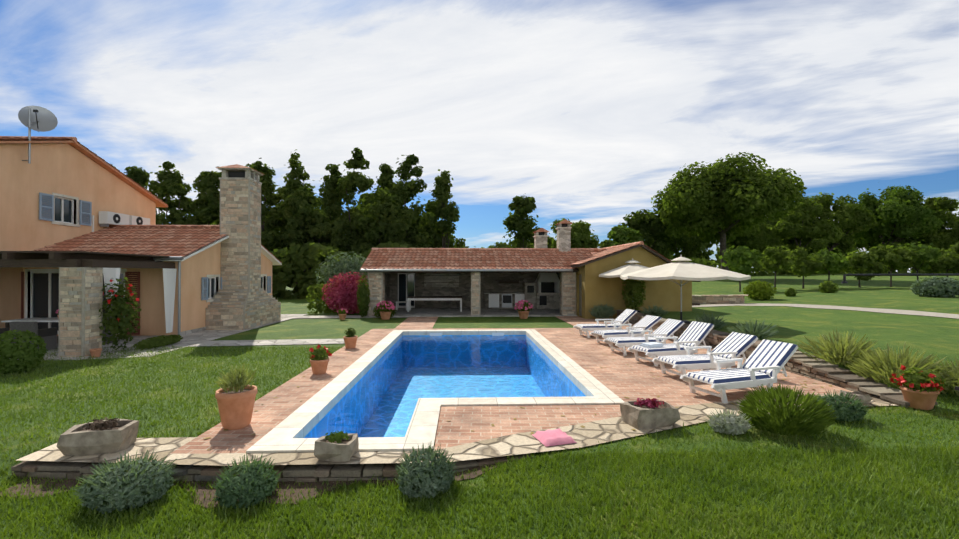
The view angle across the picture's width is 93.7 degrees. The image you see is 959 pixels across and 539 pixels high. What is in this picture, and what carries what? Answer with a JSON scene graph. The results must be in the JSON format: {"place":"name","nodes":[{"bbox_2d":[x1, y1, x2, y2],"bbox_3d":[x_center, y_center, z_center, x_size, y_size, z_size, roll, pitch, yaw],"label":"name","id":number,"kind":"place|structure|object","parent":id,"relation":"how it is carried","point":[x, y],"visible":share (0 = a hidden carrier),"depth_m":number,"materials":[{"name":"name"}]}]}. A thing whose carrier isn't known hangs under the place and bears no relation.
{"place":"outdoors","nodes":[
{"label":"outdoors","id":0,"kind":"place"},
{"bbox_2d":[81,314,407,359],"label":"house path","id":1,"kind":"structure","parent":0,"point":[203,338],"depth_m":13.62,"materials":[{"name":"stone"}]},
{"bbox_2d":[99,277,141,349],"bbox_3d":[-9.585,1.175,11.936,0.941,1.949,1.054,0,0,-2],"label":"rose plant","id":2,"kind":"object","parent":1,"relation":"on","point":[120,311],"visible":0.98,"depth_m":11.80,"materials":[{"name":"green plant"}]},
{"bbox_2d":[133,335,182,348],"bbox_3d":[-9.151,2.049,12.884,0.732,0.303,1.763,0,0,-2],"label":"low plant bed","id":3,"kind":"object","parent":1,"relation":"on","point":[157,341],"visible":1,"depth_m":12.56,"materials":[{"name":"green plant"}]},
{"bbox_2d":[357,275,369,316],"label":"cypress bush","id":4,"kind":"object","parent":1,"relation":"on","point":[363,298],"visible":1,"depth_m":20.89,"materials":[{"name":"green plant"}]},
{"bbox_2d":[308,335,583,437],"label":"pool water","id":5,"kind":"structure","parent":0,"point":[492,356],"depth_m":10.24,"materials":[{"name":"blue liquid"}]},
{"bbox_2d":[17,316,895,465],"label":"pool terrace","id":6,"kind":"structure","parent":0,"point":[287,421],"depth_m":7.62,"materials":[{"name":"brick"}]},
{"bbox_2d":[57,418,138,455],"bbox_3d":[-4.479,1.992,5.335,0.657,0.308,0.483,0,0,-10],"label":"trough","id":7,"kind":"object","parent":6,"relation":"on","point":[76,440],"visible":0.88,"depth_m":5.15,"materials":[{"name":"stone"}]},
{"bbox_2d":[82,417,119,430],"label":"trough plant","id":8,"kind":"object","parent":7,"relation":"on","point":[96,424],"visible":1,"depth_m":5.28,"materials":[{"name":"plant"}]},
{"bbox_2d":[215,385,257,429],"bbox_3d":[-3.307,1.883,6.121,0.515,0.500,0.515,0,0,-2],"label":"pot","id":9,"kind":"object","parent":6,"relation":"on","point":[235,410],"visible":0.9,"depth_m":5.96,"materials":[{"name":"ceramic"}]},
{"bbox_2d":[215,363,254,392],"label":"potted plant","id":10,"kind":"object","parent":9,"relation":"in","point":[235,379],"visible":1,"depth_m":6.07,"materials":[{"name":"green plant"}]},
{"bbox_2d":[310,358,328,374],"bbox_3d":[-3.318,2.004,9.322,0.391,0.300,0.391,0,0,-2],"label":"flower pot","id":11,"kind":"object","parent":6,"relation":"on","point":[318,367],"visible":0.73,"depth_m":9.19,"materials":[{"name":"orange ceramic"}]},
{"bbox_2d":[308,345,331,359],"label":"potted geranium","id":12,"kind":"object","parent":11,"relation":"in","point":[323,353],"visible":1,"depth_m":9.24,"materials":[{"name":"green plant"}]},
{"bbox_2d":[314,433,358,461],"bbox_3d":[-1.605,2.027,5.107,0.437,0.235,0.358,0,0,3],"label":"trough","id":13,"kind":"object","parent":6,"relation":"on","point":[345,450],"visible":0.92,"depth_m":4.97,"materials":[{"name":"stone"}]},
{"bbox_2d":[325,430,349,442],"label":"trough plant","id":14,"kind":"object","parent":13,"relation":"in","point":[336,436],"visible":0.98,"depth_m":5.07,"materials":[{"name":"green plant"}]},
{"bbox_2d":[532,428,576,446],"bbox_3d":[0.932,2.083,5.636,0.420,0.074,0.420,0,0,-17],"label":"pink cushion","id":15,"kind":"object","parent":6,"relation":"on","point":[548,437],"visible":0.9,"depth_m":5.53,"materials":[{"name":"pink fabric"}]},
{"bbox_2d":[590,304,616,318],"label":"grass bush","id":16,"kind":"object","parent":6,"relation":"on","point":[605,312],"visible":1,"depth_m":19.59,"materials":[{"name":"green plant"}]},
{"bbox_2d":[574,309,636,337],"bbox_3d":[4.144,1.768,14.831,1.934,0.884,0.765,0,0,-8],"label":"lounger","id":17,"kind":"object","parent":6,"relation":"on","point":[625,316],"visible":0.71,"depth_m":14.62,"materials":[{"name":"white plastic"}]},
{"bbox_2d":[599,258,648,312],"bbox_3d":[6.728,0.695,19.735,2.864,2.385,2.864,0,0,-29],"label":"umbrella","id":18,"kind":"object","parent":6,"relation":"on","point":[632,266],"visible":0.6,"depth_m":19.23,"materials":[{"name":"beige fabric"}]},
{"bbox_2d":[590,315,661,345],"bbox_3d":[4.346,1.797,13.320,2.001,0.804,0.765,0,0,-16],"label":"lounger","id":19,"kind":"object","parent":6,"relation":"on","point":[647,322],"visible":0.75,"depth_m":13.24,"materials":[{"name":"white plastic"}]},
{"bbox_2d":[603,319,684,355],"bbox_3d":[4.315,1.762,11.804,1.961,0.855,0.765,0,0,-11],"label":"lounger","id":20,"kind":"object","parent":6,"relation":"on","point":[668,327],"visible":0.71,"depth_m":11.67,"materials":[{"name":"white plastic"}]},
{"bbox_2d":[620,399,680,429],"bbox_3d":[2.347,2.002,6.220,0.665,0.297,0.454,0,0,-14],"label":"trough","id":21,"kind":"object","parent":6,"relation":"on","point":[639,417],"visible":0.83,"depth_m":6.04,"materials":[{"name":"stone"}]},
{"bbox_2d":[634,398,663,407],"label":"flowers","id":22,"kind":"object","parent":21,"relation":"in","point":[650,403],"visible":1,"depth_m":6.18,"materials":[{"name":"pink plant"}]},
{"bbox_2d":[627,321,713,365],"bbox_3d":[4.511,1.726,10.578,1.906,0.911,0.765,0,0,-17],"label":"lounger","id":23,"kind":"object","parent":6,"relation":"on","point":[695,333],"visible":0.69,"depth_m":10.50,"materials":[{"name":"white plastic"}]},
{"bbox_2d":[652,332,757,380],"bbox_3d":[4.609,1.754,9.176,1.977,0.835,0.765,0,0,-13],"label":"lounger","id":24,"kind":"object","parent":6,"relation":"on","point":[733,345],"visible":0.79,"depth_m":9.07,"materials":[{"name":"white plastic"}]},
{"bbox_2d":[680,339,797,402],"bbox_3d":[4.498,1.725,7.761,1.943,0.874,0.765,0,0,-19],"label":"lounger","id":25,"kind":"object","parent":6,"relation":"on","point":[764,363],"visible":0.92,"depth_m":7.69,"materials":[{"name":"white plastic"}]},
{"bbox_2d":[0,273,958,538],"bbox_3d":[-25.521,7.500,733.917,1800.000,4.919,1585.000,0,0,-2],"label":"lawn","id":26,"kind":"structure","parent":0,"point":[920,335],"depth_m":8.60,"materials":[{"name":"green plant"}]},
{"bbox_2d":[0,329,47,373],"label":"ball bush","id":27,"kind":"object","parent":26,"relation":"on","point":[32,354],"visible":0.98,"depth_m":9.32,"materials":[{"name":"green plant"}]},
{"bbox_2d":[79,458,173,513],"bbox_3d":[-3.507,2.113,4.480,0.789,0.394,0.683,0,0,-2],"label":"lavender bush","id":28,"kind":"object","parent":26,"relation":"on","point":[130,490],"visible":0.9,"depth_m":4.32,"materials":[{"name":"green plant"}]},
{"bbox_2d":[70,450,177,505],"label":"lavender bush stalks","id":29,"kind":"object","parent":28,"relation":"attached to","point":[108,483],"visible":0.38,"depth_m":4.39,"materials":[{"name":"green plant"}]},
{"bbox_2d":[124,166,153,189],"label":"tree","id":30,"kind":"object","parent":26,"relation":"on","point":[140,176],"visible":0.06,"depth_m":42.24,"materials":[{"name":"green plant"}]},
{"bbox_2d":[0,106,280,359],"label":"house","id":31,"kind":"structure","parent":26,"relation":"on","point":[52,194],"depth_m":15.11,"materials":[{"name":"orange paint"}]},
{"bbox_2d":[1,309,58,338],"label":"porch table","id":32,"kind":"object","parent":31,"relation":"on","point":[47,319],"depth_m":12.47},
{"bbox_2d":[9,321,56,350],"bbox_3d":[-11.812,1.754,11.906,0.660,0.804,0.649,0,0,-2],"label":"porch chair","id":33,"kind":"object","parent":31,"relation":"on","point":[48,336],"visible":0.44,"depth_m":11.72,"materials":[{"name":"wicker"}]},
{"bbox_2d":[0,140,74,142],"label":"roof edge","id":34,"kind":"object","parent":31,"relation":"attached to","point":[41,141],"depth_m":15.13,"materials":[{"name":"brown tile"}]},
{"bbox_2d":[0,142,167,206],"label":"roof edge","id":35,"kind":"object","parent":31,"relation":"attached to","point":[105,165],"depth_m":18.26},
{"bbox_2d":[0,136,219,227],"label":"house ridge tiles","id":36,"kind":"object","parent":31,"relation":"attached to","point":[74,139],"visible":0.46,"depth_m":18.25,"materials":[{"name":"brown tile"}]},
{"bbox_2d":[34,227,227,255],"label":"tiled roof","id":37,"kind":"structure","parent":31,"relation":"attached to","point":[164,241],"depth_m":16.27,"materials":[{"name":"brown tile"}]},
{"bbox_2d":[155,235,228,260],"bbox_3d":[-12.297,-0.978,16.396,5.300,0.073,4.231,0,19,-2],"label":"rain gutter","id":38,"kind":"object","parent":31,"relation":"attached to","point":[197,251],"depth_m":15.55,"materials":[{"name":"metal"}]},
{"bbox_2d":[145,161,203,224],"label":"tree","id":39,"kind":"object","parent":26,"relation":"on","point":[172,185],"visible":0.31,"depth_m":41.55,"materials":[{"name":"green plant"}]},
{"bbox_2d":[180,166,221,224],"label":"tree","id":40,"kind":"object","parent":26,"relation":"on","point":[207,200],"visible":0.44,"depth_m":41.97,"materials":[{"name":"green plant"}]},
{"bbox_2d":[0,461,507,508],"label":"soil bed","id":41,"kind":"object","parent":26,"relation":"on","point":[314,485],"visible":0.29,"depth_m":4.75,"materials":[{"name":"brown soil"}]},
{"bbox_2d":[212,451,280,508],"bbox_3d":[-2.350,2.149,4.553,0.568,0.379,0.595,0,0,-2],"label":"lavender bush","id":42,"kind":"object","parent":41,"relation":"on","point":[248,476],"visible":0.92,"depth_m":4.40,"materials":[{"name":"green plant"}]},
{"bbox_2d":[251,158,286,251],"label":"tree","id":43,"kind":"object","parent":26,"relation":"on","point":[271,235],"visible":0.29,"depth_m":43.12,"materials":[{"name":"green plant"}]},
{"bbox_2d":[269,149,326,292],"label":"tree","id":44,"kind":"object","parent":26,"relation":"on","point":[294,176],"visible":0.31,"depth_m":43.45,"materials":[{"name":"green plant"}]},
{"bbox_2d":[282,184,332,281],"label":"tree","id":45,"kind":"object","parent":26,"relation":"on","point":[295,211],"visible":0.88,"depth_m":41.10,"materials":[{"name":"green plant"}]},
{"bbox_2d":[306,282,357,313],"bbox_3d":[-7.539,1.518,24.195,3.055,1.798,1.863,0,0,-2],"label":"hedge","id":46,"kind":"object","parent":26,"relation":"on","point":[319,306],"visible":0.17,"depth_m":23.44,"materials":[{"name":"green plant"}]},
{"bbox_2d":[318,164,348,263],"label":"tree","id":47,"kind":"object","parent":26,"relation":"on","point":[329,196],"visible":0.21,"depth_m":45.68,"materials":[{"name":"green plant"}]},
{"bbox_2d":[315,251,366,289],"bbox_3d":[-8.043,0.113,27.139,3.602,2.452,3.055,0,0,-2],"label":"olive bush","id":48,"kind":"object","parent":26,"relation":"on","point":[343,267],"visible":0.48,"depth_m":26.50,"materials":[{"name":"green plant"}]},
{"bbox_2d":[269,241,415,299],"bbox_3d":[-36.615,0.258,37.145,70.144,5.426,6.054,0,0,-1],"label":"tree","id":49,"kind":"object","parent":26,"relation":"on","point":[303,257],"visible":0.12,"depth_m":35.68,"materials":[{"name":"green plant"}]},
{"bbox_2d":[322,272,366,313],"bbox_3d":[-6.469,1.182,22.686,2.918,2.144,2.037,0,0,-2],"label":"flowering bush","id":50,"kind":"object","parent":26,"relation":"on","point":[342,294],"visible":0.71,"depth_m":22.16,"materials":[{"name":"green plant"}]},
{"bbox_2d":[318,147,373,263],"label":"tree","id":51,"kind":"object","parent":26,"relation":"on","point":[343,229],"visible":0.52,"depth_m":43.40,"materials":[{"name":"green plant"}]},
{"bbox_2d":[363,163,395,245],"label":"tree","id":52,"kind":"object","parent":26,"relation":"on","point":[385,179],"visible":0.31,"depth_m":46.40,"materials":[{"name":"green plant"}]},
{"bbox_2d":[355,187,409,253],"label":"tree","id":53,"kind":"object","parent":26,"relation":"on","point":[383,211],"visible":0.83,"depth_m":41.46,"materials":[{"name":"green plant"}]},
{"bbox_2d":[376,154,435,247],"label":"tree","id":54,"kind":"object","parent":26,"relation":"on","point":[416,237],"visible":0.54,"depth_m":43.88,"materials":[{"name":"green plant"}]},
{"bbox_2d":[393,442,457,498],"bbox_3d":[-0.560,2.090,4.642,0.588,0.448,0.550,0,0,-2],"label":"lavender bush","id":55,"kind":"object","parent":26,"relation":"on","point":[426,479],"visible":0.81,"depth_m":4.49,"materials":[{"name":"green plant"}]},
{"bbox_2d":[424,169,465,247],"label":"tree","id":56,"kind":"object","parent":26,"relation":"on","point":[440,231],"visible":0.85,"depth_m":45.40,"materials":[{"name":"green plant"}]},
{"bbox_2d":[11,310,937,482],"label":"stone retaining wall","id":57,"kind":"structure","parent":26,"relation":"on","point":[801,363],"depth_m":5.03,"materials":[{"name":"grey stone"}]},
{"bbox_2d":[490,193,539,247],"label":"tree","id":58,"kind":"object","parent":26,"relation":"on","point":[520,223],"visible":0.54,"depth_m":45.30,"materials":[{"name":"green plant"}]},
{"bbox_2d":[366,219,691,318],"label":"pool house","id":59,"kind":"structure","parent":26,"relation":"on","point":[583,290],"depth_m":23.64,"materials":[{"name":"paint"}]},
{"bbox_2d":[361,250,592,268],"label":"tiled roof","id":60,"kind":"structure","parent":59,"relation":"attached to","point":[462,259],"depth_m":22.47,"materials":[{"name":"brown tile"}]},
{"bbox_2d":[360,241,643,271],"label":"pool house ridge tiles","id":61,"kind":"object","parent":59,"relation":"attached to","point":[489,270],"visible":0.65,"depth_m":21.25,"materials":[{"name":"brown tile"}]},
{"bbox_2d":[570,244,638,264],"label":"roof","id":62,"kind":"structure","parent":59,"relation":"attached to","point":[596,255],"depth_m":21.24,"materials":[{"name":"brown tile"}]},
{"bbox_2d":[547,218,599,247],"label":"tree","id":63,"kind":"object","parent":26,"relation":"on","point":[581,233],"visible":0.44,"depth_m":50.58,"materials":[{"name":"green plant"}]},
{"bbox_2d":[607,225,646,246],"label":"tree","id":64,"kind":"object","parent":26,"relation":"on","point":[617,235],"visible":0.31,"depth_m":50.13,"materials":[{"name":"green plant"}]},
{"bbox_2d":[622,279,645,309],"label":"climbing plant","id":65,"kind":"object","parent":26,"relation":"on","point":[634,289],"visible":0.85,"depth_m":19.51,"materials":[{"name":"green plant"}]},
{"bbox_2d":[618,209,671,256],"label":"tree","id":66,"kind":"object","parent":26,"relation":"on","point":[648,225],"visible":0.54,"depth_m":55.36,"materials":[{"name":"green plant"}]},
{"bbox_2d":[641,305,668,316],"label":"grass bush","id":67,"kind":"object","parent":26,"relation":"on","point":[655,312],"visible":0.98,"depth_m":17.56,"materials":[{"name":"green plant"}]},
{"bbox_2d":[652,226,708,258],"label":"tree","id":68,"kind":"object","parent":26,"relation":"on","point":[689,247],"visible":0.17,"depth_m":71.45,"materials":[{"name":"green plant"}]},
{"bbox_2d":[620,255,750,323],"bbox_3d":[6.927,0.673,15.439,3.788,2.357,3.788,0,0,9],"label":"umbrella","id":69,"kind":"object","parent":26,"relation":"on","point":[681,269],"visible":0.92,"depth_m":14.42,"materials":[{"name":"beige fabric"}]},
{"bbox_2d":[695,242,713,259],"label":"tree","id":70,"kind":"object","parent":26,"relation":"on","point":[702,252],"visible":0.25,"depth_m":137.60,"materials":[{"name":"green plant"}]},
{"bbox_2d":[689,312,728,329],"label":"grass bush","id":71,"kind":"object","parent":26,"relation":"on","point":[717,322],"visible":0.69,"depth_m":13.60,"materials":[{"name":"green plant"}]},
{"bbox_2d":[692,295,747,305],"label":"low stone wall","id":72,"kind":"structure","parent":26,"relation":"on","point":[720,299],"depth_m":23.75,"materials":[{"name":"beige stone"}]},
{"bbox_2d":[651,152,806,279],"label":"oak tree","id":73,"kind":"object","parent":26,"relation":"on","point":[721,203],"visible":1,"depth_m":47.82,"materials":[{"name":"green plant"}]},
{"bbox_2d":[709,413,750,434],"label":"silver bush","id":74,"kind":"object","parent":26,"relation":"on","point":[729,419],"visible":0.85,"depth_m":5.84,"materials":[{"name":"green plant"}]},
{"bbox_2d":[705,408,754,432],"bbox_3d":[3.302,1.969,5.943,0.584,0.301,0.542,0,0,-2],"label":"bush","id":75,"kind":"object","parent":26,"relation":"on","point":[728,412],"visible":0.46,"depth_m":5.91,"materials":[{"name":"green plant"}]},
{"bbox_2d":[719,245,762,291],"bbox_3d":[18.227,0.006,31.580,2.427,3.511,2.636,0,-1,-44],"label":"tree","id":76,"kind":"object","parent":26,"relation":"on","point":[741,259],"visible":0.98,"depth_m":31.27,"materials":[{"name":"green plant"}]},
{"bbox_2d":[716,221,781,255],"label":"tree","id":77,"kind":"object","parent":26,"relation":"on","point":[762,236],"visible":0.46,"depth_m":64.60,"materials":[{"name":"green plant"}]},
{"bbox_2d":[727,320,778,339],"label":"grass bush","id":78,"kind":"object","parent":26,"relation":"on","point":[752,328],"visible":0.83,"depth_m":11.61,"materials":[{"name":"green plant"}]},
{"bbox_2d":[743,280,776,299],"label":"yellow bush","id":79,"kind":"object","parent":26,"relation":"on","point":[755,290],"visible":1,"depth_m":24.57,"materials":[{"name":"green plant"}]},
{"bbox_2d":[757,245,796,288],"bbox_3d":[21.037,-0.039,31.943,2.570,3.363,2.475,0,0,-2],"label":"tree","id":80,"kind":"object","parent":26,"relation":"on","point":[778,261],"visible":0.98,"depth_m":31.55,"materials":[{"name":"green plant"}]},
{"bbox_2d":[735,383,836,437],"bbox_3d":[4.054,1.822,5.987,1.187,0.618,1.073,0,0,-2],"label":"juniper bush","id":81,"kind":"object","parent":26,"relation":"on","point":[780,411],"visible":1,"depth_m":5.82,"materials":[{"name":"green plant"}]},
{"bbox_2d":[762,201,830,256],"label":"tree","id":82,"kind":"object","parent":26,"relation":"on","point":[774,222],"visible":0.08,"depth_m":70.29,"materials":[{"name":"green plant"}]},
{"bbox_2d":[762,196,844,274],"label":"tree","id":83,"kind":"object","parent":26,"relation":"on","point":[798,220],"visible":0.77,"depth_m":64.10,"materials":[{"name":"green plant"}]},
{"bbox_2d":[785,247,826,288],"bbox_3d":[23.247,-0.008,32.324,2.386,3.156,2.388,0,0,20],"label":"tree","id":84,"kind":"object","parent":26,"relation":"on","point":[803,265],"visible":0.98,"depth_m":31.89,"materials":[{"name":"green plant"}]},
{"bbox_2d":[672,256,958,275],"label":"hedge understorey","id":85,"kind":"object","parent":26,"relation":"on","point":[715,263],"visible":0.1,"depth_m":64.92,"materials":[{"name":"green plant"}]},
{"bbox_2d":[692,303,958,318],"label":"path","id":86,"kind":"structure","parent":26,"relation":"on","point":[911,312],"depth_m":18.83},
{"bbox_2d":[818,281,838,292],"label":"bush","id":87,"kind":"object","parent":26,"relation":"on","point":[827,287],"visible":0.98,"depth_m":27.40,"materials":[{"name":"green plant"}]},
{"bbox_2d":[808,248,849,280],"bbox_3d":[25.397,-0.027,32.791,2.808,3.138,2.656,0,0,-2],"label":"tree","id":88,"kind":"object","parent":26,"relation":"on","point":[834,262],"visible":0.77,"depth_m":32.31,"materials":[{"name":"green plant"}]},
{"bbox_2d":[813,395,866,421],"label":"lavender bush","id":89,"kind":"object","parent":26,"relation":"on","point":[850,408],"visible":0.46,"depth_m":6.33,"materials":[{"name":"green plant"}]},
{"bbox_2d":[811,389,869,418],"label":"lavender bush stalks","id":90,"kind":"object","parent":26,"relation":"on","point":[849,397],"visible":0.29,"depth_m":6.40,"materials":[{"name":"green plant"}]},
{"bbox_2d":[797,328,887,366],"bbox_3d":[7.330,1.564,9.115,1.476,0.715,1.582,0,0,-2],"label":"grass bush","id":91,"kind":"object","parent":26,"relation":"on","point":[834,352],"visible":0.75,"depth_m":9.01,"materials":[{"name":"green plant"}]},
{"bbox_2d":[809,192,877,255],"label":"tree","id":92,"kind":"object","parent":26,"relation":"on","point":[846,216],"visible":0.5,"depth_m":67.67,"materials":[{"name":"green plant"}]},
{"bbox_2d":[838,250,889,287],"bbox_3d":[27.994,0.045,33.145,2.703,2.959,3.126,0,0,-28],"label":"tree","id":93,"kind":"object","parent":26,"relation":"on","point":[868,262],"visible":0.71,"depth_m":32.42,"materials":[{"name":"green plant"}]},
{"bbox_2d":[868,243,918,286],"bbox_3d":[30.655,-0.217,33.463,2.943,3.446,2.950,0,0,-2],"label":"tree","id":94,"kind":"object","parent":26,"relation":"on","point":[900,259],"visible":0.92,"depth_m":32.83,"materials":[{"name":"green plant"}]},
{"bbox_2d":[851,185,943,273],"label":"tree","id":95,"kind":"object","parent":26,"relation":"on","point":[899,211],"visible":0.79,"depth_m":67.29,"materials":[{"name":"green plant"}]},
{"bbox_2d":[852,192,943,250],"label":"tree","id":96,"kind":"object","parent":26,"relation":"on","point":[868,245],"visible":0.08,"depth_m":71.84,"materials":[{"name":"green plant"}]},
{"bbox_2d":[841,274,958,390],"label":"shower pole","id":97,"kind":"object","parent":26,"relation":"on","point":[845,281],"visible":1,"depth_m":6.58,"materials":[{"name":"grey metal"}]},
{"bbox_2d":[843,341,958,386],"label":"grass bush","id":98,"kind":"object","parent":26,"relation":"on","point":[878,364],"visible":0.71,"depth_m":7.96,"materials":[{"name":"green plant"}]},
{"bbox_2d":[899,384,939,409],"bbox_3d":[6.820,1.988,6.972,0.453,0.300,0.453,0,0,-2],"label":"flower pot","id":99,"kind":"object","parent":26,"relation":"on","point":[922,400],"visible":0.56,"depth_m":6.84,"materials":[{"name":"orange ceramic"}]},
{"bbox_2d":[890,365,947,392],"bbox_3d":[6.820,1.716,6.973,0.691,0.389,0.674,0,0,-2],"label":"potted geranium","id":100,"kind":"object","parent":99,"relation":"in","point":[923,380],"visible":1,"depth_m":6.86,"materials":[{"name":"green plant"}]},
{"bbox_2d":[899,240,940,284],"bbox_3d":[32.964,-0.363,33.773,2.368,3.705,2.675,0,0,29],"label":"tree","id":101,"kind":"object","parent":26,"relation":"on","point":[927,253],"visible":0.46,"depth_m":33.40,"materials":[{"name":"green plant"}]},
{"bbox_2d":[910,276,958,297],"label":"bush","id":102,"kind":"object","parent":26,"relation":"on","point":[934,286],"visible":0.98,"depth_m":22.34,"materials":[{"name":"green plant"}]},
{"bbox_2d":[914,197,958,273],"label":"tree","id":103,"kind":"object","parent":26,"relation":"on","point":[943,236],"visible":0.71,"depth_m":69.46,"materials":[{"name":"green plant"}]},
{"bbox_2d":[926,248,958,276],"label":"tree","id":104,"kind":"object","parent":26,"relation":"on","point":[949,263],"visible":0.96,"depth_m":33.91,"materials":[{"name":"green plant"}]},
{"bbox_2d":[928,356,958,396],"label":"grass bush","id":105,"kind":"object","parent":26,"relation":"on","point":[955,371],"visible":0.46,"depth_m":7.55,"materials":[{"name":"green plant"}]},
{"bbox_2d":[0,0,958,272],"label":"sky","id":106,"kind":"structure","parent":0,"point":[585,109],"materials":[{"name":"white"}]},
{"bbox_2d":[839,390,871,403],"bbox_3d":[6.061,2.062,7.242,0.356,0.180,0.306,0,0,-2],"label":"stone","id":107,"kind":"object","parent":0,"point":[862,396],"visible":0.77,"depth_m":7.15,"materials":[{"name":"stone"}]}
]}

